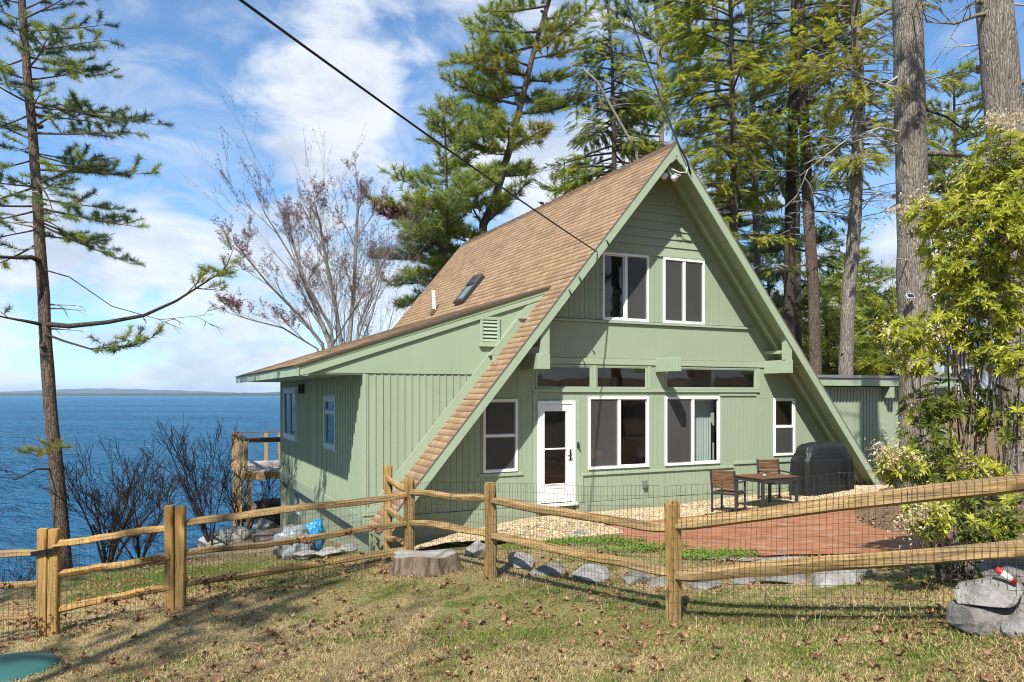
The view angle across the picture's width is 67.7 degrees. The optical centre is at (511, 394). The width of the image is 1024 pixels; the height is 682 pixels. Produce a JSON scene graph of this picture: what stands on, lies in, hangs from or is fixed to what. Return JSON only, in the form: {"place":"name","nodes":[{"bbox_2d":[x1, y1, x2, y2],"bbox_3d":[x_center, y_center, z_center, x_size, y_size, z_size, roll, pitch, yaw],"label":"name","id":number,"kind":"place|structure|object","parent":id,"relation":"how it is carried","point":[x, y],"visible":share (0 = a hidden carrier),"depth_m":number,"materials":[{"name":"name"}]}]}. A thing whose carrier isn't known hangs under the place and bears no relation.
{"place":"outdoors","nodes":[
{"label":"outdoors","id":0,"kind":"place"},
{"bbox_2d":[0,395,279,591],"bbox_3d":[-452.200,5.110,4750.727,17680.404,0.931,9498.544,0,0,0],"label":"lake","id":1,"kind":"structure","parent":0,"point":[129,423],"depth_m":67.20,"materials":[{"name":"liquid"}]},
{"bbox_2d":[0,393,279,395],"bbox_3d":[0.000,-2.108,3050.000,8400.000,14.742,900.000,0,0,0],"label":"shore hills","id":2,"kind":"structure","parent":0,"point":[144,394],"depth_m":2798.60,"materials":[{"name":"blue"}]},
{"bbox_2d":[0,388,279,392],"bbox_3d":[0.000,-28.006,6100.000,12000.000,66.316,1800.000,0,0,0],"label":"mountains","id":3,"kind":"structure","parent":0,"point":[102,390],"depth_m":5946.09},
{"bbox_2d":[0,413,1023,681],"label":"ground","id":4,"kind":"structure","parent":0,"point":[416,607],"depth_m":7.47,"materials":[{"name":"plant"}]},
{"bbox_2d":[0,546,36,591],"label":"bare shrub","id":5,"kind":"object","parent":4,"relation":"on","point":[23,579],"visible":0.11,"depth_m":15.94,"materials":[{"name":"brown plant"}]},
{"bbox_2d":[0,528,49,644],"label":"split rail fence","id":6,"kind":"object","parent":4,"relation":"on","point":[39,583],"visible":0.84,"depth_m":8.49,"materials":[{"name":"brown wood"}]},
{"bbox_2d":[0,651,60,681],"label":"tank lid","id":7,"kind":"object","parent":4,"relation":"on","point":[16,665],"visible":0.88,"depth_m":7.07,"materials":[{"name":"teal plastic"}]},
{"bbox_2d":[42,464,187,558],"bbox_3d":[-7.992,2.487,15.386,2.744,2.199,2.273,0,0,0],"label":"bare shrub","id":8,"kind":"object","parent":4,"relation":"on","point":[137,546],"visible":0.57,"depth_m":15.61,"materials":[{"name":"brown plant"}]},
{"bbox_2d":[0,0,244,569],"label":"pine tree","id":9,"kind":"object","parent":4,"relation":"on","point":[44,323],"visible":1,"depth_m":14.88,"materials":[{"name":"green plant"}]},
{"bbox_2d":[38,434,223,572],"bbox_3d":[-7.437,2.152,14.741,3.449,2.746,1.988,0,0,12],"label":"bare shrub","id":10,"kind":"object","parent":4,"relation":"on","point":[112,548],"visible":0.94,"depth_m":14.55,"materials":[{"name":"brown plant"}]},
{"bbox_2d":[0,525,376,630],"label":"caught leaves","id":11,"kind":"object","parent":4,"relation":"on","point":[114,600],"visible":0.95,"depth_m":8.63,"materials":[{"name":"brown plant"}]},
{"bbox_2d":[136,415,243,545],"bbox_3d":[-7.746,2.143,18.787,3.069,3.378,2.110,0,0,7],"label":"bare shrub","id":12,"kind":"object","parent":4,"relation":"on","point":[195,507],"visible":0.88,"depth_m":18.48,"materials":[{"name":"brown plant"}]},
{"bbox_2d":[198,534,224,546],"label":"fieldstone","id":13,"kind":"object","parent":4,"relation":"on","point":[217,539],"visible":0.47,"depth_m":18.60,"materials":[{"name":"grey stone"}]},
{"bbox_2d":[209,525,250,542],"bbox_3d":[-7.230,3.653,19.564,1.065,0.599,0.767,0,0,8],"label":"fieldstone","id":14,"kind":"object","parent":4,"relation":"on","point":[235,535],"visible":0.48,"depth_m":19.27,"materials":[{"name":"grey stone"}]},
{"bbox_2d":[199,453,297,529],"bbox_3d":[-7.125,2.719,20.267,2.328,2.323,3.107,0,0,-37],"label":"bare shrub","id":15,"kind":"object","parent":4,"relation":"on","point":[235,506],"visible":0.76,"depth_m":20.00,"materials":[{"name":"brown plant"}]},
{"bbox_2d":[230,431,279,527],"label":"deck","id":16,"kind":"structure","parent":4,"relation":"on","point":[246,464],"depth_m":23.15,"materials":[{"name":"brown wood"}]},
{"bbox_2d":[249,529,266,538],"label":"fieldstone","id":17,"kind":"object","parent":4,"relation":"on","point":[253,531],"visible":0.09,"depth_m":19.92,"materials":[{"name":"grey stone"}]},
{"bbox_2d":[243,498,279,524],"bbox_3d":[-7.785,3.837,24.520,1.066,0.895,1.978,0,0,22],"label":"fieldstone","id":18,"kind":"object","parent":4,"relation":"on","point":[276,502],"visible":0.28,"depth_m":24.06,"materials":[{"name":"stone"}]},
{"bbox_2d":[250,518,277,528],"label":"fieldstone","id":19,"kind":"object","parent":4,"relation":"on","point":[261,523],"visible":0.62,"depth_m":21.80,"materials":[{"name":"grey stone"}]},
{"bbox_2d":[250,528,283,542],"bbox_3d":[-5.710,3.499,18.418,1.151,0.375,1.740,0,0,-18],"label":"fieldstone","id":20,"kind":"object","parent":4,"relation":"on","point":[264,533],"visible":0.32,"depth_m":18.26,"materials":[{"name":"stone"}]},
{"bbox_2d":[272,525,313,559],"bbox_3d":[-4.295,2.921,14.990,0.784,0.708,0.704,0,0,-17],"label":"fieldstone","id":21,"kind":"object","parent":4,"relation":"on","point":[290,551],"visible":0.62,"depth_m":14.80,"materials":[{"name":"grey stone"}]},
{"bbox_2d":[293,550,316,559],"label":"fieldstone","id":22,"kind":"object","parent":4,"relation":"on","point":[308,555],"visible":0.79,"depth_m":14.50,"materials":[{"name":"grey stone"}]},
{"bbox_2d":[175,91,444,351],"bbox_3d":[-6.356,-2.845,26.803,8.716,14.146,10.121,0,0,20],"label":"maple tree","id":23,"kind":"object","parent":4,"relation":"on","point":[314,301],"visible":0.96,"depth_m":26.34,"materials":[{"name":"brown plant"}]},
{"bbox_2d":[304,518,324,550],"bbox_3d":[-4.019,2.874,15.287,0.463,0.769,0.503,0,0,28],"label":"tarp bundle","id":24,"kind":"object","parent":4,"relation":"on","point":[312,525],"visible":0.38,"depth_m":15.21,"materials":[{"name":"blue plastic"}]},
{"bbox_2d":[315,546,343,557],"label":"fieldstone","id":25,"kind":"object","parent":4,"relation":"on","point":[324,553],"visible":0.77,"depth_m":14.49,"materials":[{"name":"grey stone"}]},
{"bbox_2d":[339,544,358,552],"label":"fieldstone","id":26,"kind":"object","parent":4,"relation":"on","point":[343,548],"visible":0.8,"depth_m":14.09,"materials":[{"name":"grey stone"}]},
{"bbox_2d":[389,549,463,577],"bbox_3d":[-1.107,2.254,9.943,1.046,0.400,0.741,0,0,0],"label":"tree stump","id":27,"kind":"object","parent":4,"relation":"on","point":[428,563],"visible":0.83,"depth_m":9.73,"materials":[{"name":"brown wood"}]},
{"bbox_2d":[374,89,512,262],"bbox_3d":[-2.569,-3.946,29.592,5.602,16.799,6.035,0,0,0],"label":"pine tree","id":28,"kind":"object","parent":4,"relation":"on","point":[467,185],"visible":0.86,"depth_m":29.06,"materials":[{"name":"green plant"}]},
{"bbox_2d":[465,540,484,555],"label":"fieldstone","id":29,"kind":"object","parent":4,"relation":"on","point":[474,548],"visible":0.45,"depth_m":10.97,"materials":[{"name":"grey stone"}]},
{"bbox_2d":[364,0,601,310],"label":"pine tree","id":30,"kind":"object","parent":4,"relation":"on","point":[493,53],"visible":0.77,"depth_m":30.40,"materials":[{"name":"green plant"}]},
{"bbox_2d":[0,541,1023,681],"bbox_3d":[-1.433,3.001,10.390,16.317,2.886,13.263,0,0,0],"label":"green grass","id":31,"kind":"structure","parent":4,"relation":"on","point":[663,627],"depth_m":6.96,"materials":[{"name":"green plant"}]},
{"bbox_2d":[0,492,1023,681],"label":"fallen leaves","id":32,"kind":"object","parent":4,"relation":"on","point":[631,625],"visible":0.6,"depth_m":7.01,"materials":[{"name":"brown plant"}]},
{"bbox_2d":[507,552,533,568],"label":"fieldstone","id":33,"kind":"object","parent":4,"relation":"on","point":[520,562],"visible":0.68,"depth_m":10.17,"materials":[{"name":"grey stone"}]},
{"bbox_2d":[531,563,568,575],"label":"fieldstone","id":34,"kind":"object","parent":4,"relation":"on","point":[549,568],"visible":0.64,"depth_m":9.70,"materials":[{"name":"grey stone"}]},
{"bbox_2d":[235,141,881,551],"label":"cottage","id":35,"kind":"structure","parent":4,"relation":"on","point":[545,357],"depth_m":16.37,"materials":[{"name":"green paint"}]},
{"bbox_2d":[283,388,295,440],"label":"window","id":36,"kind":"structure","parent":35,"relation":"in","point":[289,391],"depth_m":20.92,"materials":[{"name":"white plastic"}]},
{"bbox_2d":[295,490,300,516],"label":"basement window","id":37,"kind":"structure","parent":35,"relation":"in","point":[298,513],"depth_m":20.68,"materials":[{"name":"white plastic"}]},
{"bbox_2d":[323,396,335,449],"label":"window","id":38,"kind":"structure","parent":35,"relation":"in","point":[326,399],"depth_m":16.50,"materials":[{"name":"white plastic"}]},
{"bbox_2d":[239,0,597,252],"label":"power cable","id":39,"kind":"object","parent":35,"relation":"attached to","point":[336,69],"visible":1,"depth_m":7.96,"materials":[{"name":"rubber"}]},
{"bbox_2d":[483,399,517,472],"bbox_3d":[-0.232,0.806,14.909,0.743,1.423,0.060,0,0,-26],"label":"window","id":40,"kind":"structure","parent":35,"relation":"in","point":[500,417],"depth_m":14.90,"materials":[{"name":"grey glass"}]},
{"bbox_2d":[537,401,578,506],"bbox_3d":[0.915,1.195,15.421,0.950,2.130,0.126,0,0,-26],"label":"storm door","id":41,"kind":"structure","parent":35,"relation":"in","point":[569,407],"depth_m":15.45,"materials":[{"name":"white plastic"}]},
{"bbox_2d":[535,365,591,388],"bbox_3d":[1.056,-0.355,15.539,1.315,0.490,0.036,0,0,-26],"label":"clerestory window","id":42,"kind":"structure","parent":35,"relation":"in","point":[581,366],"depth_m":15.54,"materials":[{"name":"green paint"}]},
{"bbox_2d":[588,397,648,469],"bbox_3d":[2.256,0.804,16.100,1.518,1.508,0.060,0,0,-26],"label":"window","id":43,"kind":"structure","parent":35,"relation":"in","point":[604,413],"depth_m":15.95,"materials":[{"name":"white plastic"}]},
{"bbox_2d":[596,365,646,388],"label":"clerestory window","id":44,"kind":"structure","parent":35,"relation":"in","point":[597,366],"depth_m":16.13,"materials":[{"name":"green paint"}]},
{"bbox_2d":[602,251,648,321],"bbox_3d":[2.407,-2.265,16.172,1.176,1.427,0.060,0,0,-26],"label":"window","id":45,"kind":"structure","parent":35,"relation":"in","point":[635,267],"depth_m":16.25,"materials":[{"name":"white plastic"}]},
{"bbox_2d":[624,0,677,140],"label":"power cable","id":46,"kind":"object","parent":35,"relation":"attached to","point":[668,118],"visible":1,"depth_m":17.51,"materials":[{"name":"rubber"}]},
{"bbox_2d":[676,140,691,173],"bbox_3d":[3.587,-4.924,15.849,0.390,0.667,0.089,0,0,-26],"label":"cable tail","id":47,"kind":"object","parent":35,"relation":"attached to","point":[681,150],"visible":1,"depth_m":15.82},
{"bbox_2d":[663,257,704,324],"bbox_3d":[3.786,-2.265,16.832,1.127,1.427,0.060,0,0,-26],"label":"window","id":48,"kind":"structure","parent":35,"relation":"in","point":[683,279],"depth_m":16.81,"materials":[{"name":"white plastic"}]},
{"bbox_2d":[665,397,719,465],"bbox_3d":[4.006,0.804,16.937,1.519,1.508,0.060,0,0,-26],"label":"window","id":49,"kind":"structure","parent":35,"relation":"in","point":[679,411],"depth_m":16.81,"materials":[{"name":"white plastic"}]},
{"bbox_2d":[665,367,755,389],"bbox_3d":[4.502,-0.355,17.190,2.580,0.490,0.037,0,0,-26],"label":"clerestory window","id":50,"kind":"structure","parent":35,"relation":"in","point":[695,368],"depth_m":17.23,"materials":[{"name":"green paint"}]},
{"bbox_2d":[773,398,794,455],"bbox_3d":[6.449,0.770,18.102,0.670,1.360,0.060,0,0,-26],"label":"window","id":51,"kind":"structure","parent":35,"relation":"in","point":[783,435],"depth_m":18.09,"materials":[{"name":"white plastic"}]},
{"bbox_2d":[534,156,591,205],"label":"fir tree","id":52,"kind":"object","parent":4,"relation":"on","point":[546,188],"visible":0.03,"depth_m":42.09,"materials":[{"name":"green plant"}]},
{"bbox_2d":[572,529,585,535],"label":"fieldstone","id":53,"kind":"object","parent":4,"relation":"on","point":[581,532],"visible":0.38,"depth_m":12.54,"materials":[{"name":"grey stone"}]},
{"bbox_2d":[572,564,609,582],"bbox_3d":[1.010,2.246,9.462,0.476,0.288,0.612,0,0,35],"label":"fieldstone","id":54,"kind":"object","parent":4,"relation":"on","point":[586,574],"visible":0.6,"depth_m":9.35,"materials":[{"name":"grey stone"}]},
{"bbox_2d":[175,461,1023,630],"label":"split rail fence","id":55,"kind":"object","parent":4,"relation":"on","point":[673,571],"visible":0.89,"depth_m":7.33,"materials":[{"name":"brown wood"}]},
{"bbox_2d":[30,505,174,636],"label":"rail fence","id":56,"kind":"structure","parent":55,"relation":"attached to","point":[56,573],"depth_m":8.63,"materials":[{"name":"brown wood"}]},
{"bbox_2d":[532,4,676,198],"bbox_3d":[3.814,-5.883,30.244,6.679,19.338,6.111,0,0,0],"label":"hemlock tree","id":57,"kind":"object","parent":4,"relation":"on","point":[578,167],"visible":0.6,"depth_m":30.45,"materials":[{"name":"green plant"}]},
{"bbox_2d":[553,67,697,167],"bbox_3d":[4.175,-4.501,29.751,5.468,16.016,3.877,0,0,0],"label":"dead tree","id":58,"kind":"object","parent":4,"relation":"on","point":[620,122],"visible":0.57,"depth_m":29.16,"materials":[{"name":"brown plant"}]},
{"bbox_2d":[501,534,758,558],"bbox_3d":[1.766,2.266,11.482,3.743,0.167,1.286,0,0,20],"label":"clover patch","id":59,"kind":"object","parent":4,"relation":"on","point":[684,554],"visible":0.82,"depth_m":11.35,"materials":[{"name":"green plant"}]},
{"bbox_2d":[622,571,651,584],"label":"fieldstone","id":60,"kind":"object","parent":4,"relation":"on","point":[635,579],"visible":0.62,"depth_m":9.09,"materials":[{"name":"grey stone"}]},
{"bbox_2d":[393,484,893,555],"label":"river gravel","id":61,"kind":"structure","parent":4,"relation":"on","point":[689,511],"depth_m":14.61,"materials":[{"name":"beige gravel"}]},
{"bbox_2d":[710,469,745,511],"bbox_3d":[4.261,1.903,15.074,0.525,0.862,0.586,0,0,38],"label":"patio chair","id":62,"kind":"object","parent":61,"relation":"on","point":[716,478],"visible":0.91,"depth_m":14.92,"materials":[{"name":"wood"}]},
{"bbox_2d":[736,473,798,507],"bbox_3d":[5.180,1.976,15.549,1.000,0.645,0.798,0,0,-27],"label":"patio table","id":63,"kind":"object","parent":61,"relation":"on","point":[761,478],"visible":0.84,"depth_m":15.37,"materials":[{"name":"wood"}]},
{"bbox_2d":[756,459,791,499],"bbox_3d":[5.630,1.845,16.433,0.525,0.862,0.586,0,0,-8],"label":"patio chair","id":64,"kind":"object","parent":61,"relation":"on","point":[770,467],"visible":0.55,"depth_m":16.65,"materials":[{"name":"wood"}]},
{"bbox_2d":[788,442,854,495],"bbox_3d":[7.003,1.657,17.245,1.548,1.174,0.796,0,0,-26],"label":"covered grill","id":65,"kind":"object","parent":61,"relation":"on","point":[822,459],"visible":0.94,"depth_m":16.94,"materials":[{"name":"black fabric"}]},
{"bbox_2d":[649,577,665,586],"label":"fieldstone","id":66,"kind":"object","parent":4,"relation":"on","point":[653,582],"visible":0.45,"depth_m":8.91,"materials":[{"name":"grey stone"}]},
{"bbox_2d":[594,0,727,175],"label":"pine tree","id":67,"kind":"object","parent":4,"relation":"on","point":[624,13],"visible":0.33,"depth_m":32.25,"materials":[{"name":"green plant"}]},
{"bbox_2d":[444,563,945,629],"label":"tall dry grass","id":68,"kind":"structure","parent":4,"relation":"on","point":[716,609],"depth_m":7.24,"materials":[{"name":"beige plant"}]},
{"bbox_2d":[688,580,720,589],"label":"fieldstone","id":69,"kind":"object","parent":4,"relation":"on","point":[707,586],"visible":0.3,"depth_m":8.69,"materials":[{"name":"grey stone"}]},
{"bbox_2d":[659,0,783,228],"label":"pine tree","id":70,"kind":"object","parent":4,"relation":"on","point":[737,19],"visible":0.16,"depth_m":33.92,"materials":[{"name":"green plant"}]},
{"bbox_2d":[637,0,823,261],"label":"hemlock tree","id":71,"kind":"object","parent":4,"relation":"on","point":[730,192],"visible":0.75,"depth_m":25.90,"materials":[{"name":"green plant"}]},
{"bbox_2d":[730,577,757,584],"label":"fieldstone","id":72,"kind":"object","parent":4,"relation":"on","point":[741,581],"visible":0.46,"depth_m":8.83,"materials":[{"name":"grey stone"}]},
{"bbox_2d":[702,0,804,280],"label":"pine tree","id":73,"kind":"object","parent":4,"relation":"on","point":[777,246],"visible":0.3,"depth_m":31.87,"materials":[{"name":"green plant"}]},
{"bbox_2d":[759,574,809,583],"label":"fieldstone","id":74,"kind":"object","parent":4,"relation":"on","point":[797,578],"visible":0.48,"depth_m":8.63,"materials":[{"name":"grey stone"}]},
{"bbox_2d":[738,216,831,357],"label":"fir tree","id":75,"kind":"object","parent":4,"relation":"on","point":[772,293],"visible":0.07,"depth_m":41.34,"materials":[{"name":"green plant"}]},
{"bbox_2d":[576,510,1001,554],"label":"patio","id":76,"kind":"structure","parent":4,"relation":"on","point":[715,538],"depth_m":11.94,"materials":[{"name":"brick"}]},
{"bbox_2d":[728,0,864,338],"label":"pine tree","id":77,"kind":"object","parent":4,"relation":"on","point":[789,268],"visible":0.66,"depth_m":26.86,"materials":[{"name":"green plant"}]},
{"bbox_2d":[736,86,865,352],"bbox_3d":[13.137,-5.582,35.294,6.026,16.450,6.439,0,0,0],"label":"pine tree","id":78,"kind":"object","parent":4,"relation":"on","point":[799,287],"visible":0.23,"depth_m":35.05,"materials":[{"name":"green plant"}]},
{"bbox_2d":[738,0,878,374],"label":"pine tree","id":79,"kind":"object","parent":4,"relation":"on","point":[814,339],"visible":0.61,"depth_m":25.84,"materials":[{"name":"green plant"}]},
{"bbox_2d":[810,570,860,587],"bbox_3d":[3.595,2.052,8.502,0.516,0.320,0.742,0,0,15],"label":"fieldstone","id":80,"kind":"object","parent":4,"relation":"on","point":[839,577],"visible":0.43,"depth_m":8.31,"materials":[{"name":"grey stone"}]},
{"bbox_2d":[714,375,963,467],"bbox_3d":[8.856,1.020,24.908,9.680,3.160,5.680,0,0,-26],"label":"flat roofed annex","id":81,"kind":"object","parent":4,"relation":"on","point":[865,405],"visible":0.16,"depth_m":23.00,"materials":[{"name":"green paint"}]},
{"bbox_2d":[698,555,979,561],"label":"stone edging path","id":82,"kind":"structure","parent":4,"relation":"on","point":[773,558],"depth_m":10.46,"materials":[{"name":"grey stone"}]},
{"bbox_2d":[801,270,885,375],"bbox_3d":[16.396,-2.343,40.144,6.205,8.986,7.749,0,0,0],"label":"fir tree","id":83,"kind":"object","parent":4,"relation":"on","point":[828,317],"visible":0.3,"depth_m":38.78,"materials":[{"name":"green plant"}]},
{"bbox_2d":[818,225,896,374],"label":"fir tree","id":84,"kind":"object","parent":4,"relation":"on","point":[864,251],"visible":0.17,"depth_m":51.49,"materials":[{"name":"green plant"}]},
{"bbox_2d":[820,261,897,375],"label":"fir tree","id":85,"kind":"object","parent":4,"relation":"on","point":[861,300],"visible":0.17,"depth_m":43.44,"materials":[{"name":"green plant"}]},
{"bbox_2d":[759,0,967,374],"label":"hemlock tree","id":86,"kind":"object","parent":4,"relation":"on","point":[854,187],"visible":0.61,"depth_m":24.84,"materials":[{"name":"green plant"}]},
{"bbox_2d":[854,569,872,576],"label":"fieldstone","id":87,"kind":"object","parent":4,"relation":"on","point":[863,572],"visible":0.15,"depth_m":8.71,"materials":[{"name":"grey stone"}]},
{"bbox_2d":[768,0,1023,487],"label":"pine tree","id":88,"kind":"object","parent":4,"relation":"on","point":[913,153],"visible":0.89,"depth_m":16.32,"materials":[{"name":"grey plant"}]},
{"bbox_2d":[905,294,914,298],"bbox_3d":[8.434,-2.060,16.222,0.170,0.139,0.122,0,-35,-9],"label":"solar panel","id":89,"kind":"object","parent":88,"relation":"attached to","point":[910,296],"visible":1,"depth_m":16.16,"materials":[{"name":"white plastic"}]},
{"bbox_2d":[836,289,961,376],"bbox_3d":[18.799,-1.901,38.269,5.959,7.252,5.645,0,0,-30],"label":"fir tree","id":90,"kind":"object","parent":4,"relation":"on","point":[860,362],"visible":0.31,"depth_m":37.66,"materials":[{"name":"green plant"}]},
{"bbox_2d":[855,316,998,412],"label":"house","id":91,"kind":"structure","parent":4,"relation":"on","point":[985,376],"depth_m":39.42,"materials":[{"name":"blue"}]},
{"bbox_2d":[958,366,979,393],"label":"window","id":92,"kind":"structure","parent":91,"relation":"in","point":[966,369],"depth_m":39.32,"materials":[{"name":"white plastic"}]},
{"bbox_2d":[931,270,951,312],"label":"fir tree","id":93,"kind":"object","parent":4,"relation":"on","point":[948,296],"depth_m":47.94,"materials":[{"name":"green plant"}]},
{"bbox_2d":[863,97,1023,580],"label":"evergreen shrub","id":94,"kind":"object","parent":4,"relation":"on","point":[1002,220],"visible":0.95,"depth_m":7.44,"materials":[{"name":"green plant"}]},
{"bbox_2d":[877,0,1023,493],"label":"pine tree","id":95,"kind":"object","parent":4,"relation":"on","point":[998,68],"visible":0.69,"depth_m":14.25,"materials":[{"name":"grey plant"}]},
{"bbox_2d":[926,51,986,411],"bbox_3d":[21.274,-7.583,36.496,6.230,17.964,5.851,0,0,0],"label":"pine tree","id":96,"kind":"object","parent":4,"relation":"on","point":[942,180],"visible":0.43,"depth_m":36.24,"materials":[{"name":"green needle"},{"name":"bark"}]},
{"bbox_2d":[949,224,991,317],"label":"fir tree","id":97,"kind":"object","parent":4,"relation":"on","point":[980,277],"depth_m":44.96,"materials":[{"name":"green plant"}]},
{"bbox_2d":[946,600,1020,634],"bbox_3d":[3.399,1.593,5.486,0.414,0.170,0.337,-2,0,-7],"label":"fieldstone","id":98,"kind":"object","parent":4,"relation":"on","point":[978,620],"visible":0.62,"depth_m":5.37,"materials":[{"name":"grey stone"}]},
{"bbox_2d":[954,576,1023,607],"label":"fieldstone","id":99,"kind":"object","parent":98,"relation":"on","point":[995,593],"visible":0.96,"depth_m":5.41,"materials":[{"name":"grey stone"}]},
{"bbox_2d":[978,559,1023,582],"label":"fieldstone","id":100,"kind":"object","parent":99,"relation":"on","point":[1011,570],"visible":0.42,"depth_m":5.84,"materials":[{"name":"grey stone"}]},
{"bbox_2d":[994,566,1017,584],"bbox_3d":[3.481,1.278,5.383,0.143,0.124,0.044,0,0,20],"label":"toy buoy","id":101,"kind":"object","parent":99,"relation":"on","point":[1002,573],"visible":1,"depth_m":5.37,"materials":[{"name":"red plastic"}]},
{"bbox_2d":[976,493,1020,504],"bbox_3d":[8.519,1.802,13.407,0.814,0.531,0.763,0,0,-41],"label":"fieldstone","id":102,"kind":"object","parent":4,"relation":"on","point":[994,497],"visible":0.1,"depth_m":13.14,"materials":[{"name":"grey stone"}]},
{"bbox_2d":[1000,611,1023,637],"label":"fieldstone","id":103,"kind":"object","parent":4,"relation":"on","point":[1012,625],"visible":0.77,"depth_m":5.22,"materials":[{"name":"grey stone"}]},
{"bbox_2d":[1008,558,1023,566],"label":"fieldstone","id":104,"kind":"object","parent":4,"relation":"on","point":[1018,563],"visible":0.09,"depth_m":5.82,"materials":[{"name":"grey stone"}]},
{"bbox_2d":[1015,583,1023,610],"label":"fieldstone","id":105,"kind":"object","parent":4,"relation":"on","point":[1020,604],"visible":0.11,"depth_m":5.46,"materials":[{"name":"grey stone"}]},
{"bbox_2d":[0,0,1023,392],"label":"sky","id":106,"kind":"structure","parent":0,"point":[181,60],"materials":[{"name":"blue"}]}
]}

